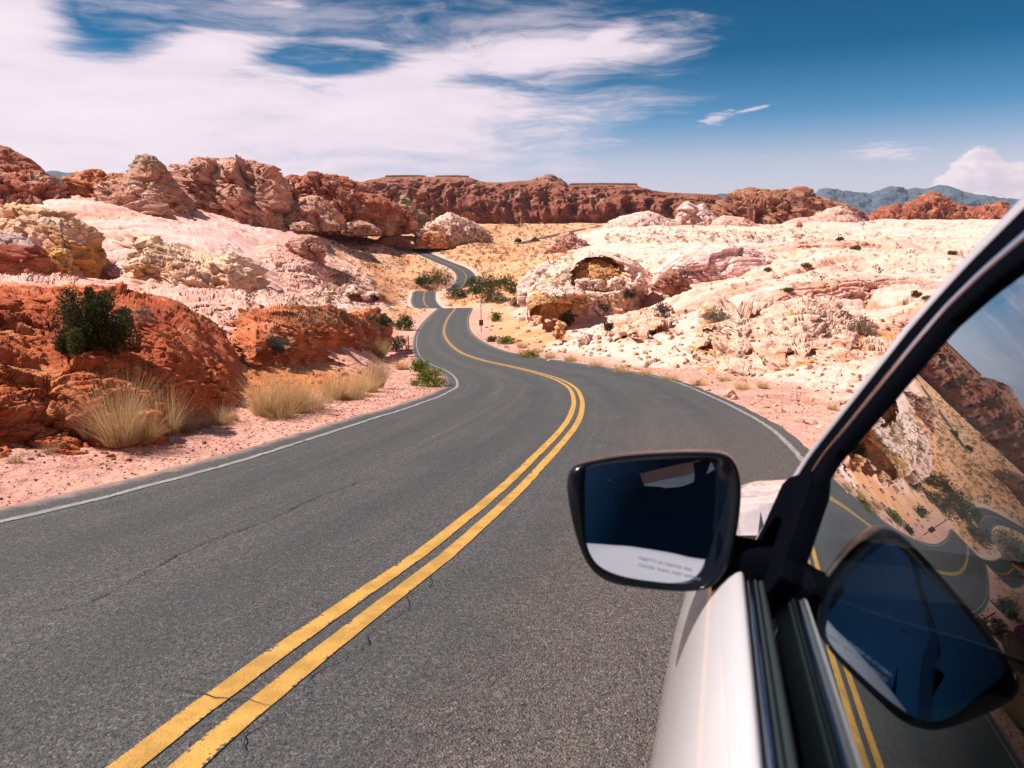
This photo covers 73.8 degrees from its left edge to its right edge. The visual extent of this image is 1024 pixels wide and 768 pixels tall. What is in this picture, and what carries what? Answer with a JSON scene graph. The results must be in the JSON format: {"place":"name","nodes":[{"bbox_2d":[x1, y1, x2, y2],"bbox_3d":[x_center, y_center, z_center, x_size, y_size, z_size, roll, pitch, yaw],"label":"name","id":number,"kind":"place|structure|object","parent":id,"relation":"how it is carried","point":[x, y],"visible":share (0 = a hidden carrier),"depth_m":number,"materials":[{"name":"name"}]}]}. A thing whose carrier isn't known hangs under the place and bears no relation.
{"place":"outdoors","nodes":[
{"label":"outdoors","id":0,"kind":"place"},
{"bbox_2d":[46,171,73,181],"bbox_3d":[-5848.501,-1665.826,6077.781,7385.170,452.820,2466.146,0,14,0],"label":"mountains","id":1,"kind":"structure","parent":0,"point":[58,174],"depth_m":5395.98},
{"bbox_2d":[0,249,809,767],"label":"road","id":2,"kind":"structure","parent":0,"point":[518,633],"depth_m":3.76,"materials":[{"name":"asphalt"}]},
{"bbox_2d":[12,475,374,614],"bbox_3d":[-1.832,1.004,5.119,0.209,0.793,3.982,3,14,12],"label":"road crack","id":3,"kind":"object","parent":2,"relation":"on","point":[175,554],"visible":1,"depth_m":4.11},
{"bbox_2d":[0,257,458,522],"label":"edge line","id":4,"kind":"object","parent":2,"relation":"on","point":[143,486],"visible":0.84,"depth_m":7.00,"materials":[{"name":"white paint"}]},
{"bbox_2d":[106,249,575,767],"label":"yellow line","id":5,"kind":"object","parent":2,"relation":"on","point":[153,744],"visible":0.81,"depth_m":3.03,"materials":[{"name":"paint"}]},
{"bbox_2d":[289,572,431,703],"bbox_3d":[-0.633,1.163,3.340,0.100,0.385,1.670,3,14,12],"label":"road crack","id":6,"kind":"object","parent":2,"relation":"on","point":[367,639],"visible":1,"depth_m":3.06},
{"bbox_2d":[167,255,584,767],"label":"yellow line","id":7,"kind":"object","parent":2,"relation":"on","point":[206,748],"visible":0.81,"depth_m":3.05,"materials":[{"name":"paint"}]},
{"bbox_2d":[427,251,803,461],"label":"edge line","id":8,"kind":"object","parent":2,"relation":"on","point":[798,455],"visible":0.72,"depth_m":11.75,"materials":[{"name":"white paint"}]},
{"bbox_2d":[567,195,1023,767],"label":"car","id":9,"kind":"object","parent":2,"relation":"on","point":[853,587],"visible":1,"depth_m":0.60,"materials":[{"name":"white paint"}]},
{"bbox_2d":[0,195,999,506],"bbox_3d":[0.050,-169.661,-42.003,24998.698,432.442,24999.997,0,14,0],"label":"ground","id":10,"kind":"structure","parent":0,"point":[210,233],"depth_m":64.43,"materials":[{"name":"stone"}]},
{"bbox_2d":[2,448,27,463],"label":"dry grass clump","id":11,"kind":"object","parent":10,"relation":"on","point":[18,460],"visible":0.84,"depth_m":6.72,"materials":[{"name":"plant"}]},
{"bbox_2d":[0,145,45,172],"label":"hill outcrop","id":12,"kind":"object","parent":10,"relation":"on","point":[11,160],"visible":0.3,"depth_m":236.47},
{"bbox_2d":[0,230,60,275],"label":"banded rock","id":13,"kind":"object","parent":10,"relation":"on","point":[20,253],"visible":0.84,"depth_m":35.40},
{"bbox_2d":[0,168,71,207],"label":"hill outcrop","id":14,"kind":"object","parent":10,"relation":"on","point":[30,186],"visible":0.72,"depth_m":183.39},
{"bbox_2d":[0,272,83,285],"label":"flat rock","id":15,"kind":"object","parent":10,"relation":"on","point":[58,278],"visible":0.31,"depth_m":30.73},
{"bbox_2d":[32,437,63,454],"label":"dry grass clump","id":16,"kind":"object","parent":10,"relation":"on","point":[45,451],"visible":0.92,"depth_m":7.26,"materials":[{"name":"plant"}]},
{"bbox_2d":[0,202,106,278],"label":"yellow cliff","id":17,"kind":"structure","parent":10,"relation":"on","point":[49,231],"depth_m":57.42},
{"bbox_2d":[49,248,72,275],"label":"yellow boulder","id":18,"kind":"object","parent":10,"relation":"on","point":[61,258],"visible":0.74,"depth_m":50.10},
{"bbox_2d":[60,169,124,197],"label":"hill outcrop","id":19,"kind":"object","parent":10,"relation":"on","point":[83,183],"visible":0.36,"depth_m":206.01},
{"bbox_2d":[37,361,169,447],"bbox_3d":[-4.495,0.220,7.693,1.531,0.952,1.520,13,19,43],"label":"dry grass clump","id":20,"kind":"object","parent":10,"relation":"on","point":[107,434],"visible":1,"depth_m":7.69,"materials":[{"name":"plant"}]},
{"bbox_2d":[100,254,128,279],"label":"slickrock outcrop","id":21,"kind":"object","parent":10,"relation":"on","point":[112,272],"visible":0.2,"depth_m":63.13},
{"bbox_2d":[0,281,242,458],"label":"red bank","id":22,"kind":"structure","parent":10,"relation":"on","point":[23,302],"depth_m":9.24,"materials":[{"name":"stone"}]},
{"bbox_2d":[46,390,110,438],"bbox_3d":[-4.770,0.338,7.752,0.771,0.572,0.829,11,18,38],"label":"dry grass clump","id":23,"kind":"object","parent":22,"relation":"on","point":[86,435],"visible":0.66,"depth_m":7.74,"materials":[{"name":"plant"}]},
{"bbox_2d":[50,285,142,355],"bbox_3d":[-5.498,-0.831,8.984,1.086,0.951,0.852,-6,15,-24],"label":"bush","id":24,"kind":"object","parent":22,"relation":"on","point":[92,327],"visible":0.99,"depth_m":8.85,"materials":[{"name":"green plant"}]},
{"bbox_2d":[132,305,155,323],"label":"shrub","id":25,"kind":"object","parent":22,"relation":"on","point":[145,315],"visible":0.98,"depth_m":10.85,"materials":[{"name":"green plant"}]},
{"bbox_2d":[88,175,175,219],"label":"rock fin","id":26,"kind":"object","parent":10,"relation":"on","point":[130,193],"visible":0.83,"depth_m":177.27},
{"bbox_2d":[110,406,186,443],"bbox_3d":[-4.346,0.452,8.004,0.984,0.462,1.008,0,14,0],"label":"dry grass clump","id":27,"kind":"object","parent":10,"relation":"on","point":[151,436],"visible":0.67,"depth_m":8.05,"materials":[{"name":"plant"}]},
{"bbox_2d":[124,154,196,216],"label":"rock spire","id":28,"kind":"object","parent":10,"relation":"on","point":[153,172],"visible":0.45,"depth_m":207.68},
{"bbox_2d":[123,377,203,435],"bbox_3d":[-4.435,0.273,8.653,1.080,0.817,1.204,-3,14,-12],"label":"dry grass clump","id":29,"kind":"object","parent":10,"relation":"on","point":[174,429],"visible":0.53,"depth_m":8.68,"materials":[{"name":"plant"}]},
{"bbox_2d":[166,162,186,176],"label":"pale dome","id":30,"kind":"structure","parent":10,"relation":"on","point":[173,168],"depth_m":278.35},
{"bbox_2d":[165,402,210,434],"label":"dry grass clump","id":31,"kind":"object","parent":10,"relation":"on","point":[190,428],"visible":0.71,"depth_m":9.05,"materials":[{"name":"plant"}]},
{"bbox_2d":[119,233,270,292],"bbox_3d":[-29.663,-10.748,64.552,14.665,6.722,28.395,-8,16,-30],"label":"layered mound","id":32,"kind":"object","parent":10,"relation":"on","point":[191,268],"visible":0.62,"depth_m":58.12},
{"bbox_2d":[143,241,178,259],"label":"flat rock","id":33,"kind":"object","parent":32,"relation":"on","point":[153,247],"visible":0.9,"depth_m":59.77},
{"bbox_2d":[131,284,259,316],"bbox_3d":[-14.408,-3.681,31.333,6.352,0.978,18.252,-7,16,-28],"label":"flat rock","id":34,"kind":"object","parent":10,"relation":"on","point":[203,299],"visible":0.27,"depth_m":32.33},
{"bbox_2d":[197,311,240,340],"bbox_3d":[-9.541,-1.896,22.757,2.309,0.791,8.198,-6,15,-23],"label":"flat rock","id":35,"kind":"object","parent":10,"relation":"on","point":[219,321],"visible":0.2,"depth_m":22.81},
{"bbox_2d":[196,400,245,425],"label":"dry grass clump","id":36,"kind":"object","parent":10,"relation":"on","point":[225,420],"visible":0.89,"depth_m":9.72,"materials":[{"name":"plant"}]},
{"bbox_2d":[173,154,295,228],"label":"hill outcrop","id":37,"kind":"object","parent":10,"relation":"on","point":[232,186],"visible":0.92,"depth_m":239.42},
{"bbox_2d":[213,362,300,417],"bbox_3d":[-3.901,0.097,10.653,1.465,0.890,1.646,0,14,0],"label":"dry grass clump","id":38,"kind":"object","parent":10,"relation":"on","point":[269,400],"visible":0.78,"depth_m":10.63,"materials":[{"name":"plant"}]},
{"bbox_2d":[244,388,319,420],"bbox_3d":[-3.568,0.297,10.570,1.228,0.514,1.164,0,14,0],"label":"dry grass clump","id":39,"kind":"object","parent":10,"relation":"on","point":[284,414],"visible":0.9,"depth_m":10.57,"materials":[{"name":"plant"}]},
{"bbox_2d":[251,289,337,308],"bbox_3d":[-12.561,-4.061,37.136,6.055,0.844,18.362,-4,14,-16],"label":"flat rock","id":40,"kind":"object","parent":10,"relation":"on","point":[269,299],"visible":0.14,"depth_m":41.12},
{"bbox_2d":[252,363,342,413],"bbox_3d":[-3.581,0.052,11.280,1.504,0.882,1.448,0,14,0],"label":"dry grass clump","id":41,"kind":"object","parent":10,"relation":"on","point":[302,401],"visible":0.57,"depth_m":11.21,"materials":[{"name":"plant"}]},
{"bbox_2d":[289,221,316,230],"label":"outcrop","id":42,"kind":"object","parent":10,"relation":"on","point":[301,226],"visible":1,"depth_m":227.31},
{"bbox_2d":[226,304,393,373],"bbox_3d":[-9.200,-2.458,35.481,4.445,6.123,42.120,-1,14,-6],"label":"red ledge","id":43,"kind":"object","parent":10,"relation":"on","point":[263,322],"visible":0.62,"depth_m":23.57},
{"bbox_2d":[262,335,297,354],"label":"bush","id":44,"kind":"object","parent":43,"relation":"on","point":[277,347],"visible":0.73,"depth_m":18.59,"materials":[{"name":"green plant"}]},
{"bbox_2d":[282,382,345,410],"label":"dry grass clump","id":45,"kind":"object","parent":10,"relation":"on","point":[313,406],"visible":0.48,"depth_m":11.78,"materials":[{"name":"plant"}]},
{"bbox_2d":[283,195,345,231],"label":"pale dome","id":46,"kind":"structure","parent":10,"relation":"on","point":[325,215],"depth_m":241.71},
{"bbox_2d":[252,243,377,302],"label":"slickrock outcrop","id":47,"kind":"object","parent":10,"relation":"on","point":[297,274],"visible":0.41,"depth_m":130.78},
{"bbox_2d":[285,234,326,266],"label":"pink block","id":48,"kind":"structure","parent":47,"relation":"on","point":[312,247],"depth_m":137.63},
{"bbox_2d":[309,365,364,399],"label":"dry grass clump","id":49,"kind":"object","parent":10,"relation":"on","point":[334,388],"visible":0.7,"depth_m":13.75,"materials":[{"name":"plant"}]},
{"bbox_2d":[284,171,419,236],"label":"hill outcrop","id":50,"kind":"object","parent":10,"relation":"on","point":[342,194],"visible":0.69,"depth_m":296.88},
{"bbox_2d":[342,286,363,302],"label":"ledge rock","id":51,"kind":"object","parent":10,"relation":"on","point":[355,293],"visible":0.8,"depth_m":117.08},
{"bbox_2d":[336,375,375,400],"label":"dry grass clump","id":52,"kind":"object","parent":10,"relation":"on","point":[348,397],"visible":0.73,"depth_m":14.10,"materials":[{"name":"plant"}]},
{"bbox_2d":[332,365,381,394],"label":"dry grass clump","id":53,"kind":"object","parent":10,"relation":"on","point":[361,381],"visible":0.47,"depth_m":15.15,"materials":[{"name":"plant"}]},
{"bbox_2d":[341,220,382,234],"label":"outcrop","id":54,"kind":"object","parent":10,"relation":"on","point":[363,225],"visible":0.85,"depth_m":285.48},
{"bbox_2d":[342,365,395,392],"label":"dry grass clump","id":55,"kind":"object","parent":10,"relation":"on","point":[374,386],"visible":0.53,"depth_m":16.22,"materials":[{"name":"plant"}]},
{"bbox_2d":[360,290,381,303],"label":"ledge rock","id":56,"kind":"object","parent":10,"relation":"on","point":[368,295],"visible":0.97,"depth_m":115.27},
{"bbox_2d":[358,355,395,387],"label":"dry grass clump","id":57,"kind":"object","parent":10,"relation":"on","point":[375,369],"visible":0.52,"depth_m":17.54,"materials":[{"name":"plant"}]},
{"bbox_2d":[366,335,391,358],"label":"dry grass clump","id":58,"kind":"object","parent":10,"relation":"on","point":[380,353],"visible":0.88,"depth_m":36.68,"materials":[{"name":"plant"}]},
{"bbox_2d":[375,235,410,244],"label":"maroon rock","id":59,"kind":"object","parent":10,"relation":"on","point":[400,240],"visible":0.82,"depth_m":306.28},
{"bbox_2d":[389,335,412,350],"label":"bush","id":60,"kind":"object","parent":10,"relation":"on","point":[397,345],"visible":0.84,"depth_m":54.97,"materials":[{"name":"green plant"}]},
{"bbox_2d":[392,313,416,330],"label":"bush","id":61,"kind":"object","parent":10,"relation":"on","point":[400,323],"visible":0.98,"depth_m":85.91,"materials":[{"name":"green plant"}]},
{"bbox_2d":[398,195,431,233],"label":"dark crag","id":62,"kind":"structure","parent":10,"relation":"on","point":[405,202],"depth_m":408.48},
{"bbox_2d":[407,357,429,371],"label":"bush","id":63,"kind":"object","parent":10,"relation":"on","point":[415,366],"visible":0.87,"depth_m":29.58,"materials":[{"name":"green plant"}]},
{"bbox_2d":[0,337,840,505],"bbox_3d":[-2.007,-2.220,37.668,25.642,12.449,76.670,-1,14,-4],"label":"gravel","id":64,"kind":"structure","parent":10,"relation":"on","point":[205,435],"depth_m":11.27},
{"bbox_2d":[410,365,452,387],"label":"bush","id":65,"kind":"object","parent":10,"relation":"on","point":[425,378],"visible":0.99,"depth_m":18.83,"materials":[{"name":"green plant"}]},
{"bbox_2d":[414,231,450,248],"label":"orange rock","id":66,"kind":"object","parent":10,"relation":"on","point":[425,240],"visible":0.95,"depth_m":310.20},
{"bbox_2d":[420,268,459,285],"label":"bush","id":67,"kind":"object","parent":10,"relation":"on","point":[434,277],"visible":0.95,"depth_m":223.38,"materials":[{"name":"green plant"}]},
{"bbox_2d":[0,306,907,460],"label":"rubble","id":68,"kind":"object","parent":10,"relation":"on","point":[521,319],"visible":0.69,"depth_m":19.07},
{"bbox_2d":[412,212,495,246],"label":"pale dome","id":69,"kind":"structure","parent":10,"relation":"on","point":[449,217],"depth_m":323.19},
{"bbox_2d":[444,286,469,299],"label":"bush","id":70,"kind":"object","parent":10,"relation":"on","point":[453,293],"visible":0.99,"depth_m":183.06,"materials":[{"name":"green plant"}]},
{"bbox_2d":[462,275,486,286],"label":"bush","id":71,"kind":"object","parent":10,"relation":"on","point":[474,281],"visible":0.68,"depth_m":199.52,"materials":[{"name":"green plant"}]},
{"bbox_2d":[475,274,502,302],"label":"bush","id":72,"kind":"object","parent":10,"relation":"on","point":[488,292],"visible":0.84,"depth_m":164.40,"materials":[{"name":"green plant"}]},
{"bbox_2d":[484,292,510,303],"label":"bush","id":73,"kind":"object","parent":10,"relation":"on","point":[497,299],"visible":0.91,"depth_m":139.30,"materials":[{"name":"green plant"}]},
{"bbox_2d":[492,274,517,287],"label":"bush","id":74,"kind":"object","parent":10,"relation":"on","point":[506,281],"visible":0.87,"depth_m":177.05,"materials":[{"name":"green plant"}]},
{"bbox_2d":[497,335,517,344],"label":"bush","id":75,"kind":"object","parent":10,"relation":"on","point":[506,340],"visible":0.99,"depth_m":60.67,"materials":[{"name":"green plant"}]},
{"bbox_2d":[515,349,540,357],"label":"bush","id":76,"kind":"object","parent":10,"relation":"on","point":[524,354],"visible":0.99,"depth_m":39.32,"materials":[{"name":"green plant"}]},
{"bbox_2d":[77,195,981,353],"bbox_3d":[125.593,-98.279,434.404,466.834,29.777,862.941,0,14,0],"label":"desert scrub","id":77,"kind":"object","parent":10,"relation":"on","point":[470,259],"visible":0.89,"depth_m":190.74,"materials":[{"name":"green plant"}]},
{"bbox_2d":[516,259,557,304],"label":"flat rock","id":78,"kind":"object","parent":10,"relation":"on","point":[523,290],"visible":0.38,"depth_m":91.80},
{"bbox_2d":[359,177,720,223],"bbox_3d":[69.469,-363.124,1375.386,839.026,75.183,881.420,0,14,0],"label":"mesa","id":79,"kind":"structure","parent":10,"relation":"on","point":[515,202],"depth_m":984.25,"materials":[{"name":"stone"}]},
{"bbox_2d":[569,183,637,185],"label":"cap rock","id":80,"kind":"object","parent":79,"relation":"on","point":[603,184],"visible":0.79,"depth_m":1125.10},
{"bbox_2d":[528,174,567,184],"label":"butte","id":81,"kind":"object","parent":10,"relation":"on","point":[550,177],"visible":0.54,"depth_m":1391.11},
{"bbox_2d":[529,286,589,322],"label":"overhang rock","id":82,"kind":"object","parent":10,"relation":"on","point":[580,296],"visible":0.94,"depth_m":71.29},
{"bbox_2d":[552,320,566,339],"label":"boulder","id":83,"kind":"object","parent":10,"relation":"on","point":[559,330],"visible":0.98,"depth_m":57.00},
{"bbox_2d":[558,309,574,325],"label":"bush","id":84,"kind":"object","parent":10,"relation":"on","point":[568,317],"visible":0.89,"depth_m":72.29,"materials":[{"name":"green plant"}]},
{"bbox_2d":[542,232,591,254],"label":"pink outcrop","id":85,"kind":"object","parent":10,"relation":"on","point":[580,243],"visible":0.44,"depth_m":244.02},
{"bbox_2d":[573,332,593,347],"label":"boulder","id":86,"kind":"object","parent":10,"relation":"on","point":[582,337],"visible":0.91,"depth_m":47.09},
{"bbox_2d":[526,250,652,326],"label":"cave rock","id":87,"kind":"object","parent":10,"relation":"on","point":[604,270],"visible":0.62,"depth_m":82.12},
{"bbox_2d":[574,278,591,289],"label":"boulder","id":88,"kind":"object","parent":87,"relation":"on","point":[579,283],"visible":0.94,"depth_m":77.85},
{"bbox_2d":[587,278,606,290],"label":"boulder","id":89,"kind":"object","parent":87,"relation":"on","point":[597,284],"visible":0.94,"depth_m":77.70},
{"bbox_2d":[607,276,625,290],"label":"boulder","id":90,"kind":"object","parent":87,"relation":"on","point":[615,283],"visible":0.98,"depth_m":77.76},
{"bbox_2d":[635,273,645,290],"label":"boulder","id":91,"kind":"object","parent":87,"relation":"on","point":[640,281],"visible":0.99,"depth_m":77.53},
{"bbox_2d":[603,211,680,226],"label":"pale dome","id":92,"kind":"structure","parent":10,"relation":"on","point":[644,219],"depth_m":439.34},
{"bbox_2d":[610,305,694,343],"bbox_3d":[10.565,-3.759,45.877,7.869,2.077,18.283,5,15,18],"label":"slope rock","id":93,"kind":"object","parent":10,"relation":"on","point":[649,320],"visible":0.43,"depth_m":43.52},
{"bbox_2d":[654,301,668,313],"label":"shrub","id":94,"kind":"object","parent":93,"relation":"on","point":[660,307],"visible":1,"depth_m":48.20,"materials":[{"name":"green plant"}]},
{"bbox_2d":[650,268,690,294],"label":"maroon ledge","id":95,"kind":"object","parent":10,"relation":"on","point":[675,282],"visible":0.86,"depth_m":72.96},
{"bbox_2d":[673,201,717,225],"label":"pale dome","id":96,"kind":"structure","parent":10,"relation":"on","point":[689,213],"depth_m":491.23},
{"bbox_2d":[646,243,775,306],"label":"flat rock","id":97,"kind":"object","parent":10,"relation":"on","point":[729,255],"visible":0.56,"depth_m":79.51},
{"bbox_2d":[711,215,760,226],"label":"pale dome","id":98,"kind":"structure","parent":10,"relation":"on","point":[725,220],"depth_m":430.48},
{"bbox_2d":[687,296,788,376],"bbox_3d":[11.831,-2.401,32.380,6.372,1.926,22.255,4,14,16],"label":"slope rock","id":99,"kind":"object","parent":10,"relation":"on","point":[741,312],"visible":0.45,"depth_m":28.48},
{"bbox_2d":[698,305,732,322],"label":"shrub","id":100,"kind":"object","parent":99,"relation":"on","point":[713,316],"visible":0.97,"depth_m":34.44,"materials":[{"name":"green plant"}]},
{"bbox_2d":[728,378,751,389],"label":"dry grass clump","id":101,"kind":"object","parent":10,"relation":"on","point":[739,386],"visible":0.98,"depth_m":17.58,"materials":[{"name":"plant"}]},
{"bbox_2d":[710,186,869,224],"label":"red cliff","id":102,"kind":"structure","parent":10,"relation":"on","point":[765,206],"depth_m":647.74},
{"bbox_2d":[750,295,879,370],"bbox_3d":[13.049,-2.579,30.938,6.264,1.942,20.625,8,16,29],"label":"slope rock","id":103,"kind":"object","parent":10,"relation":"on","point":[822,307],"visible":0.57,"depth_m":27.30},
{"bbox_2d":[782,206,865,223],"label":"pale ridge","id":104,"kind":"structure","parent":10,"relation":"on","point":[838,214],"depth_m":595.80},
{"bbox_2d":[771,239,882,249],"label":"flat rock","id":105,"kind":"object","parent":10,"relation":"on","point":[830,243],"visible":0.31,"depth_m":105.17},
{"bbox_2d":[742,273,922,304],"bbox_3d":[21.812,-5.870,48.488,17.610,4.104,12.024,0,14,0],"label":"flat rock","id":106,"kind":"object","parent":10,"relation":"on","point":[842,288],"visible":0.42,"depth_m":44.34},
{"bbox_2d":[788,328,898,376],"bbox_3d":[12.522,-0.901,24.270,7.183,1.027,13.234,10,17,36],"label":"slope rock","id":107,"kind":"object","parent":10,"relation":"on","point":[865,342],"visible":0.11,"depth_m":24.25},
{"bbox_2d":[830,331,860,349],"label":"boulder","id":108,"kind":"object","parent":107,"relation":"on","point":[847,337],"visible":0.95,"depth_m":25.20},
{"bbox_2d":[847,313,878,335],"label":"bush","id":109,"kind":"object","parent":107,"relation":"on","point":[864,329],"visible":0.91,"depth_m":28.15,"materials":[{"name":"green plant"}]},
{"bbox_2d":[796,249,899,266],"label":"flat rock","id":110,"kind":"object","parent":10,"relation":"on","point":[820,256],"visible":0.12,"depth_m":70.05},
{"bbox_2d":[893,312,915,327],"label":"boulder","id":111,"kind":"object","parent":10,"relation":"on","point":[902,320],"visible":0.64,"depth_m":29.90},
{"bbox_2d":[867,192,1011,219],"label":"red butte","id":112,"kind":"object","parent":10,"relation":"on","point":[931,205],"visible":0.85,"depth_m":1208.96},
{"bbox_2d":[0,0,1023,198],"label":"sky","id":113,"kind":"structure","parent":0,"point":[714,97],"materials":[{"name":"blue"}]},
{"bbox_2d":[816,185,1019,216],"bbox_3d":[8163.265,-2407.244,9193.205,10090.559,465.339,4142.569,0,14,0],"label":"mountains","id":114,"kind":"structure","parent":0,"point":[866,203],"depth_m":7736.26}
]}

